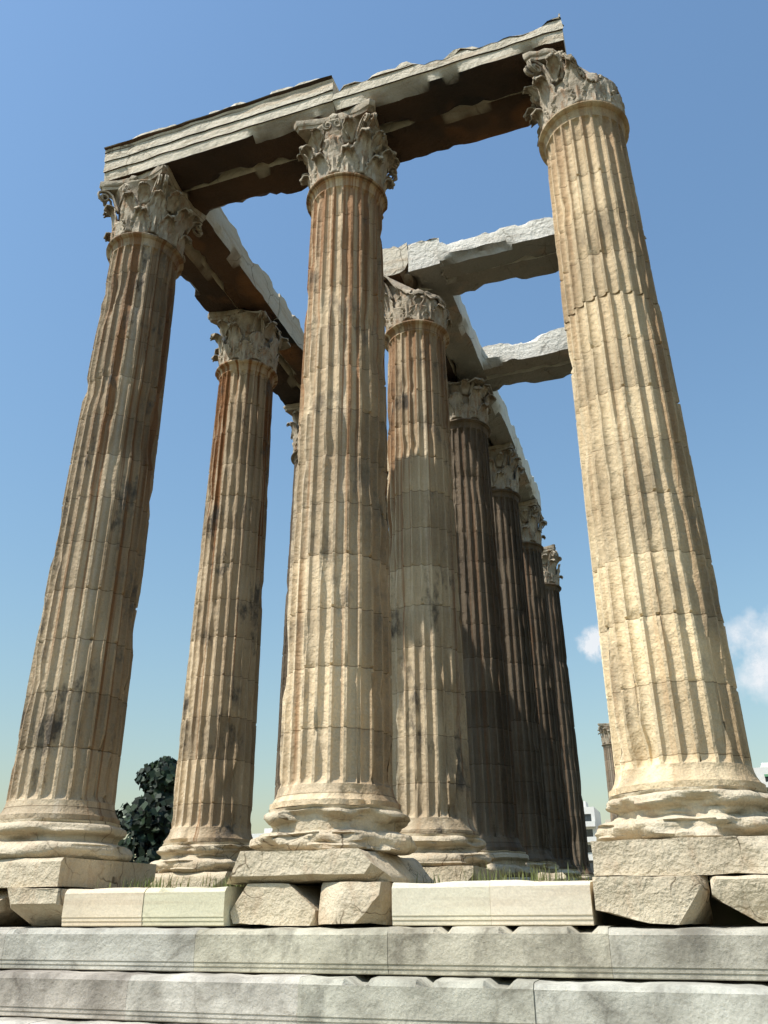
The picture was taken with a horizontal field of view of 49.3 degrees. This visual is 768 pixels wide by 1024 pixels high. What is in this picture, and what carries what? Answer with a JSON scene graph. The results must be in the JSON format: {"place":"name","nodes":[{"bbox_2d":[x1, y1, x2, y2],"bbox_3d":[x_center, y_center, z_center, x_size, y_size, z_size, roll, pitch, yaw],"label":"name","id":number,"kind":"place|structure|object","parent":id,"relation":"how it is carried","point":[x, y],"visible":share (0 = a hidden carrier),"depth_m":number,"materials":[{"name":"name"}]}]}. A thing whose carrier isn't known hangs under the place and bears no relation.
{"place":"outdoors","nodes":[
{"label":"outdoors","id":0,"kind":"place"},
{"bbox_2d":[0,857,155,888],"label":"column plinth","id":1,"kind":"structure","parent":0,"point":[67,873],"depth_m":13.89,"materials":[{"name":"beige stone"}]},
{"bbox_2d":[149,871,245,887],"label":"column plinth","id":2,"kind":"structure","parent":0,"point":[196,878],"depth_m":18.55,"materials":[{"name":"beige stone"}]},
{"bbox_2d":[252,828,271,837],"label":"building","id":3,"kind":"structure","parent":0,"point":[267,830],"depth_m":246.45,"materials":[{"name":"white concrete"}]},
{"bbox_2d":[227,848,432,885],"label":"column plinth","id":4,"kind":"structure","parent":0,"point":[308,868],"depth_m":12.39,"materials":[{"name":"beige stone"}]},
{"bbox_2d":[0,0,767,860],"label":"sky","id":5,"kind":"structure","parent":0,"point":[79,78],"materials":[{"name":"blue"}]},
{"bbox_2d":[580,628,600,657],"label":"cloud","id":6,"kind":"structure","parent":0,"point":[590,645],"depth_m":2783.13,"materials":[{"name":"white"}]},
{"bbox_2d":[583,801,600,876],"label":"building","id":7,"kind":"structure","parent":0,"point":[592,819],"depth_m":185.07,"materials":[{"name":"white concrete"}]},
{"bbox_2d":[539,100,766,796],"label":"column shaft","id":8,"kind":"object","parent":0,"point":[675,715],"visible":0.98,"depth_m":13.60,"materials":[{"name":"beige stone"}]},
{"bbox_2d":[522,48,624,146],"bbox_3d":[4.176,-8.906,18.557,2.159,1.996,2.407,-9,-27,17],"label":"column capital","id":9,"kind":"object","parent":8,"relation":"on","point":[561,79],"visible":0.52,"depth_m":17.88,"materials":[{"name":"beige stone"}]},
{"bbox_2d":[729,617,767,691],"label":"cloud","id":10,"kind":"structure","parent":0,"point":[755,675],"depth_m":2345.37,"materials":[{"name":"white"}]},
{"bbox_2d":[753,762,767,812],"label":"building","id":11,"kind":"structure","parent":0,"point":[761,772],"depth_m":176.55,"materials":[{"name":"white concrete"}]},
{"label":"ground","id":12,"kind":"structure","parent":0,"visible":0},
{"bbox_2d":[0,1016,207,1023],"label":"step","id":13,"kind":"object","parent":12,"relation":"on","point":[21,1020],"visible":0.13,"depth_m":11.48,"materials":[{"name":"stone"}]},
{"bbox_2d":[0,968,767,1023],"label":"step","id":14,"kind":"object","parent":13,"relation":"on","point":[228,997],"visible":0.92,"depth_m":10.48,"materials":[{"name":"stone"}]},
{"bbox_2d":[0,924,767,980],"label":"step","id":15,"kind":"object","parent":14,"relation":"on","point":[700,952],"visible":0.98,"depth_m":10.94,"materials":[{"name":"stone"}]},
{"bbox_2d":[0,889,29,925],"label":"stone block","id":16,"kind":"structure","parent":15,"relation":"on","point":[9,916],"depth_m":14.03,"materials":[{"name":"stone"}]},
{"bbox_2d":[0,232,183,824],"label":"column shaft","id":17,"kind":"object","parent":16,"relation":"on","point":[69,748],"visible":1,"depth_m":16.97,"materials":[{"name":"beige stone"}]},
{"bbox_2d":[0,818,132,861],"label":"column base","id":18,"kind":"object","parent":17,"relation":"attached to","point":[34,838],"visible":0.88,"depth_m":14.38,"materials":[{"name":"beige stone"}]},
{"bbox_2d":[97,165,206,262],"bbox_3d":[-6.048,-7.343,21.683,2.439,1.995,2.387,-9,-27,17],"label":"column capital","id":19,"kind":"object","parent":17,"relation":"attached to","point":[155,201],"visible":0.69,"depth_m":21.12,"materials":[{"name":"beige stone"}]},
{"bbox_2d":[103,75,338,190],"bbox_3d":[-4.098,-9.306,21.219,6.437,1.189,1.180,-9,-27,17],"label":"architrave","id":20,"kind":"object","parent":17,"relation":"on","point":[212,146],"visible":0.84,"depth_m":20.80,"materials":[{"name":"stone"}]},
{"bbox_2d":[7,888,67,925],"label":"stone block","id":21,"kind":"structure","parent":15,"relation":"on","point":[38,906],"depth_m":13.43,"materials":[{"name":"stone"}]},
{"bbox_2d":[61,886,259,925],"bbox_3d":[-3.510,6.256,13.283,2.845,0.552,1.223,-9,-27,17],"label":"stylobate","id":22,"kind":"object","parent":15,"relation":"on","point":[180,906],"visible":0.99,"depth_m":12.73,"materials":[{"name":"stone"}]},
{"bbox_2d":[230,883,321,925],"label":"stone block","id":23,"kind":"structure","parent":15,"relation":"on","point":[275,904],"depth_m":12.31,"materials":[{"name":"stone"}]},
{"bbox_2d":[318,882,392,924],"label":"stone block","id":24,"kind":"structure","parent":15,"relation":"on","point":[353,902],"depth_m":11.79,"materials":[{"name":"stone"}]},
{"bbox_2d":[269,172,400,809],"bbox_3d":[-0.833,-1.162,16.733,2.171,13.550,2.170,-9,-27,17],"label":"column shaft","id":25,"kind":"object","parent":24,"relation":"on","point":[336,734],"visible":0.96,"depth_m":15.26,"materials":[{"name":"beige stone"}]},
{"bbox_2d":[183,158,308,214],"bbox_3d":[-3.552,-8.874,22.063,6.048,1.132,1.010,-9,-27,17],"label":"architrave","id":26,"kind":"object","parent":25,"relation":"on","point":[276,177],"visible":0.3,"depth_m":21.68,"materials":[{"name":"stone"}]},
{"bbox_2d":[249,803,416,855],"bbox_3d":[-0.771,5.277,13.713,2.749,0.714,2.605,-9,-27,17],"label":"column base","id":27,"kind":"object","parent":25,"relation":"attached to","point":[364,827],"visible":0.91,"depth_m":12.86,"materials":[{"name":"beige stone"}]},
{"bbox_2d":[294,98,399,191],"bbox_3d":[-0.856,-8.124,20.127,2.498,1.996,2.410,-9,-27,17],"label":"column capital","id":28,"kind":"object","parent":25,"relation":"attached to","point":[353,139],"visible":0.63,"depth_m":19.43,"materials":[{"name":"beige stone"}]},
{"bbox_2d":[332,13,566,125],"bbox_3d":[1.510,-10.145,19.517,5.443,1.164,1.081,-9,-27,17],"label":"architrave","id":29,"kind":"object","parent":25,"relation":"on","point":[468,76],"visible":0.93,"depth_m":19.18,"materials":[{"name":"stone"}]},
{"bbox_2d":[379,91,536,162],"bbox_3d":[1.700,-9.667,20.416,5.154,1.080,1.012,-9,-27,17],"label":"architrave","id":30,"kind":"object","parent":25,"relation":"on","point":[408,140],"visible":0.37,"depth_m":20.14,"materials":[{"name":"stone"}]},
{"bbox_2d":[392,880,603,925],"bbox_3d":[1.588,5.462,11.706,2.715,0.564,1.219,-9,-27,17],"label":"stylobate","id":31,"kind":"object","parent":15,"relation":"on","point":[500,903],"visible":1,"depth_m":11.18,"materials":[{"name":"stone"}]},
{"bbox_2d":[592,875,712,924],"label":"stone block","id":32,"kind":"structure","parent":15,"relation":"on","point":[672,900],"depth_m":10.56,"materials":[{"name":"stone"}]},
{"bbox_2d":[590,836,767,880],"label":"column plinth","id":33,"kind":"structure","parent":32,"relation":"on","point":[709,857],"depth_m":10.73,"materials":[{"name":"beige stone"}]},
{"bbox_2d":[595,785,767,840],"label":"column base","id":34,"kind":"object","parent":33,"relation":"on","point":[696,811],"visible":0.85,"depth_m":11.16,"materials":[{"name":"beige stone"}]},
{"bbox_2d":[709,875,767,923],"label":"stone block","id":35,"kind":"structure","parent":15,"relation":"on","point":[747,895],"depth_m":10.27,"materials":[{"name":"stone"}]},
{"bbox_2d":[115,756,177,863],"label":"tree","id":36,"kind":"object","parent":12,"relation":"on","point":[148,818],"depth_m":62.03,"materials":[{"name":"green plant"}]},
{"bbox_2d":[24,883,767,925],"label":"platform","id":37,"kind":"object","parent":12,"relation":"on","point":[722,914],"depth_m":11.35,"materials":[{"name":"stone"}]},
{"bbox_2d":[96,859,591,887],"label":"grass tufts","id":38,"kind":"object","parent":37,"relation":"on","point":[146,885],"visible":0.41,"depth_m":12.33,"materials":[{"name":"green plant"}]},
{"bbox_2d":[385,319,478,835],"bbox_3d":[0.973,1.083,21.418,2.174,13.550,2.177,-9,-27,17],"label":"column shaft","id":39,"kind":"object","parent":37,"relation":"on","point":[431,782],"visible":0.93,"depth_m":20.22,"materials":[{"name":"beige stone"}]},
{"bbox_2d":[404,272,412,288],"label":"block","id":40,"kind":"structure","parent":39,"relation":"on","point":[408,280],"depth_m":24.94,"materials":[{"name":"stone"}]},
{"bbox_2d":[384,275,451,332],"bbox_3d":[0.870,-5.869,24.818,2.186,1.994,2.197,-9,-27,17],"label":"column capital","id":41,"kind":"object","parent":39,"relation":"on","point":[402,302],"visible":0.6,"depth_m":24.00,"materials":[{"name":"beige stone"}]},
{"bbox_2d":[383,242,458,381],"bbox_3d":[1.242,-6.234,27.621,1.022,1.157,6.250,-9,-27,17],"label":"architrave","id":42,"kind":"object","parent":39,"relation":"on","point":[395,263],"visible":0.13,"depth_m":25.00,"materials":[{"name":"stone"}]},
{"bbox_2d":[407,238,486,381],"bbox_3d":[2.184,-6.342,27.326,1.017,1.078,6.241,-9,-27,17],"label":"architrave","id":43,"kind":"object","parent":39,"relation":"on","point":[463,351],"visible":0.62,"depth_m":26.50,"materials":[{"name":"stone"}]},
{"bbox_2d":[416,283,433,293],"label":"block","id":44,"kind":"structure","parent":43,"relation":"on","point":[425,289],"depth_m":25.40,"materials":[{"name":"stone"}]},
{"bbox_2d":[423,866,501,882],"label":"column plinth","id":45,"kind":"structure","parent":37,"relation":"on","point":[449,873],"depth_m":16.81,"materials":[{"name":"beige stone"}]},
{"bbox_2d":[399,833,491,867],"bbox_3d":[1.025,7.475,18.305,2.674,0.693,2.643,-9,-27,17],"label":"column base","id":46,"kind":"object","parent":45,"relation":"on","point":[439,850],"visible":0.49,"depth_m":17.41,"materials":[{"name":"beige stone"}]},
{"bbox_2d":[450,418,524,851],"bbox_3d":[2.781,3.327,26.102,2.167,13.550,2.166,-9,-27,17],"label":"column shaft","id":47,"kind":"object","parent":37,"relation":"on","point":[493,787],"visible":0.62,"depth_m":24.97,"materials":[{"name":"beige stone"}]},
{"bbox_2d":[448,377,496,424],"bbox_3d":[2.724,-3.652,29.458,2.466,1.994,2.341,-9,-27,17],"label":"column capital","id":48,"kind":"object","parent":47,"relation":"on","point":[467,398],"visible":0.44,"depth_m":28.67,"materials":[{"name":"beige stone"}]},
{"bbox_2d":[503,877,533,880],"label":"column plinth","id":49,"kind":"structure","parent":37,"relation":"on","point":[528,878],"depth_m":21.66,"materials":[{"name":"grey stone"}]},
{"bbox_2d":[478,850,534,876],"bbox_3d":[2.784,9.740,23.026,2.657,0.692,2.690,-9,-27,17],"label":"column base","id":50,"kind":"object","parent":49,"relation":"on","point":[515,861],"visible":0.4,"depth_m":22.12,"materials":[{"name":"beige stone"}]},
{"bbox_2d":[492,489,555,861],"bbox_3d":[4.587,5.571,30.785,2.178,13.550,2.178,-9,-27,17],"label":"column shaft","id":51,"kind":"object","parent":37,"relation":"on","point":[533,825],"visible":0.49,"depth_m":29.75,"materials":[{"name":"beige stone"}]},
{"bbox_2d":[484,379,516,449],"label":"architrave","id":52,"kind":"object","parent":51,"relation":"on","point":[502,428],"visible":0.46,"depth_m":32.52,"materials":[{"name":"stone"}]},
{"bbox_2d":[488,442,524,492],"bbox_3d":[4.566,-1.423,34.106,2.403,1.990,2.421,-9,-27,17],"label":"column capital","id":53,"kind":"object","parent":51,"relation":"on","point":[506,469],"visible":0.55,"depth_m":33.41,"materials":[{"name":"beige stone"}]},
{"bbox_2d":[525,861,558,876],"bbox_3d":[4.639,11.979,27.713,2.679,0.698,2.674,-9,-27,17],"label":"column base","id":54,"kind":"object","parent":37,"relation":"on","point":[549,866],"visible":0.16,"depth_m":26.96,"materials":[{"name":"beige stone"}]},
{"bbox_2d":[522,542,577,869],"bbox_3d":[6.392,7.817,35.472,2.164,13.550,2.167,-9,-27,17],"label":"column shaft","id":55,"kind":"object","parent":37,"relation":"on","point":[560,841],"visible":0.45,"depth_m":34.51,"materials":[{"name":"beige stone"}]},
{"bbox_2d":[516,435,540,508],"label":"architrave","id":56,"kind":"object","parent":55,"relation":"on","point":[528,488],"visible":0.39,"depth_m":37.18,"materials":[{"name":"stone"}]},
{"bbox_2d":[518,499,546,544],"bbox_3d":[6.348,0.844,38.831,2.482,1.993,2.497,-9,-27,17],"label":"column capital","id":57,"kind":"object","parent":55,"relation":"on","point":[531,516],"visible":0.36,"depth_m":38.08,"materials":[{"name":"beige stone"}]},
{"bbox_2d":[538,872,567,880],"bbox_3d":[2.878,6.260,14.197,0.474,0.261,0.605,-9,-27,17],"label":"rubble","id":58,"kind":"object","parent":37,"relation":"on","point":[553,876],"visible":0.24,"depth_m":14.02,"materials":[{"name":"stone"}]},
{"bbox_2d":[545,583,593,874],"bbox_3d":[8.258,10.053,40.139,2.036,13.550,2.162,-9,-27,17],"label":"column shaft","id":59,"kind":"object","parent":37,"relation":"on","point":[570,767],"visible":0.3,"depth_m":39.20,"materials":[{"name":"beige stone"}]},
{"bbox_2d":[541,544,562,585],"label":"column capital","id":60,"kind":"object","parent":59,"relation":"on","point":[551,558],"visible":0.41,"depth_m":42.77,"materials":[{"name":"beige stone"}]},
{"bbox_2d":[557,869,583,880],"bbox_3d":[6.447,14.226,32.401,2.608,0.696,2.693,-9,-27,17],"label":"column base","id":61,"kind":"object","parent":37,"relation":"on","point":[564,871],"visible":0.15,"depth_m":31.64,"materials":[{"name":"grey stone"}]},
{"bbox_2d":[579,875,593,880],"bbox_3d":[8.222,16.468,37.079,2.730,0.696,2.672,-9,-27,17],"label":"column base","id":62,"kind":"object","parent":37,"relation":"on","point":[586,876],"visible":0.1,"depth_m":36.27,"materials":[{"name":"beige stone"}]},
{"bbox_2d":[602,743,617,821],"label":"column shaft","id":63,"kind":"object","parent":37,"relation":"on","point":[609,764],"visible":0.19,"depth_m":81.45,"materials":[{"name":"beige stone"}]},
{"bbox_2d":[597,723,610,744],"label":"column capital","id":64,"kind":"object","parent":63,"relation":"on","point":[604,729],"visible":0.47,"depth_m":82.81,"materials":[{"name":"beige stone"}]},
{"bbox_3d":[6.168,0.275,19.801,2.164,13.550,2.166,-9,-27,17],"label":"column","id":65,"kind":"object","parent":37,"relation":"on","visible":0},
{"bbox_2d":[437,217,555,278],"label":"architrave beam","id":66,"kind":"structure","parent":65,"relation":"on","point":[503,246],"depth_m":24.01,"materials":[{"name":"stone"}]},
{"bbox_2d":[446,252,558,295],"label":"architrave beam","id":67,"kind":"structure","parent":65,"relation":"on","point":[525,267],"depth_m":24.71,"materials":[{"name":"stone"}]},
{"bbox_3d":[7.975,2.520,24.485,2.176,13.550,2.177,-9,-27,17],"label":"column","id":68,"kind":"object","parent":37,"relation":"on","visible":0},
{"bbox_2d":[481,327,569,376],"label":"architrave beam","id":69,"kind":"structure","parent":68,"relation":"on","point":[550,348],"depth_m":28.70,"materials":[{"name":"stone"}]},
{"bbox_2d":[487,360,572,391],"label":"architrave beam","id":70,"kind":"structure","parent":68,"relation":"on","point":[543,373],"depth_m":29.45,"materials":[{"name":"stone"}]},
{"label":"platform stylobate","id":71,"kind":"object","parent":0,"visible":0},
{"bbox_2d":[164,359,277,843],"bbox_3d":[-4.222,1.890,23.034,2.182,13.550,2.178,-9,-27,17],"label":"column shaft","id":72,"kind":"object","parent":71,"relation":"on","point":[213,790],"visible":0.99,"depth_m":21.78,"materials":[{"name":"beige stone"}]},
{"bbox_2d":[150,842,257,872],"bbox_3d":[-4.188,8.286,19.931,2.753,0.699,2.682,-9,-27,17],"label":"column base","id":73,"kind":"object","parent":72,"relation":"attached to","point":[187,857],"visible":0.63,"depth_m":19.04,"materials":[{"name":"beige stone"}]},
{"bbox_2d":[180,244,243,311],"bbox_3d":[-5.559,-7.316,25.325,1.189,1.188,4.536,-9,-27,17],"label":"architrave","id":74,"kind":"object","parent":72,"relation":"on","point":[201,277],"visible":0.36,"depth_m":25.08,"materials":[{"name":"stone"}]},
{"bbox_2d":[183,207,278,320],"bbox_3d":[-4.539,-7.449,24.988,1.012,1.118,4.537,-9,-27,17],"label":"architrave","id":75,"kind":"object","parent":72,"relation":"on","point":[241,275],"visible":0.85,"depth_m":24.59,"materials":[{"name":"stone"}]},
{"bbox_2d":[207,309,290,371],"bbox_3d":[-4.290,-5.081,26.398,2.413,1.991,2.423,-9,-27,17],"label":"column capital","id":76,"kind":"object","parent":72,"relation":"attached to","point":[252,335],"visible":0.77,"depth_m":25.79,"materials":[{"name":"beige stone"}]},
{"bbox_2d":[273,352,300,404],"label":"architrave","id":77,"kind":"object","parent":72,"relation":"on","point":[287,389],"visible":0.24,"depth_m":29.96,"materials":[{"name":"stone"}]},
{"bbox_2d":[274,450,297,799],"bbox_3d":[-2.420,4.130,27.707,2.160,13.550,2.140,-9,-27,17],"label":"column shaft","id":78,"kind":"object","parent":71,"relation":"on","point":[294,458],"visible":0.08,"depth_m":27.03,"materials":[{"name":"beige stone"}]},
{"bbox_2d":[271,294,303,384],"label":"architrave","id":79,"kind":"object","parent":78,"relation":"on","point":[288,325],"visible":0.34,"depth_m":27.86,"materials":[{"name":"stone"}]},
{"bbox_2d":[283,403,299,452],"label":"column capital","id":80,"kind":"object","parent":78,"relation":"attached to","point":[292,410],"visible":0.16,"depth_m":30.78,"materials":[{"name":"beige stone"}]}
]}

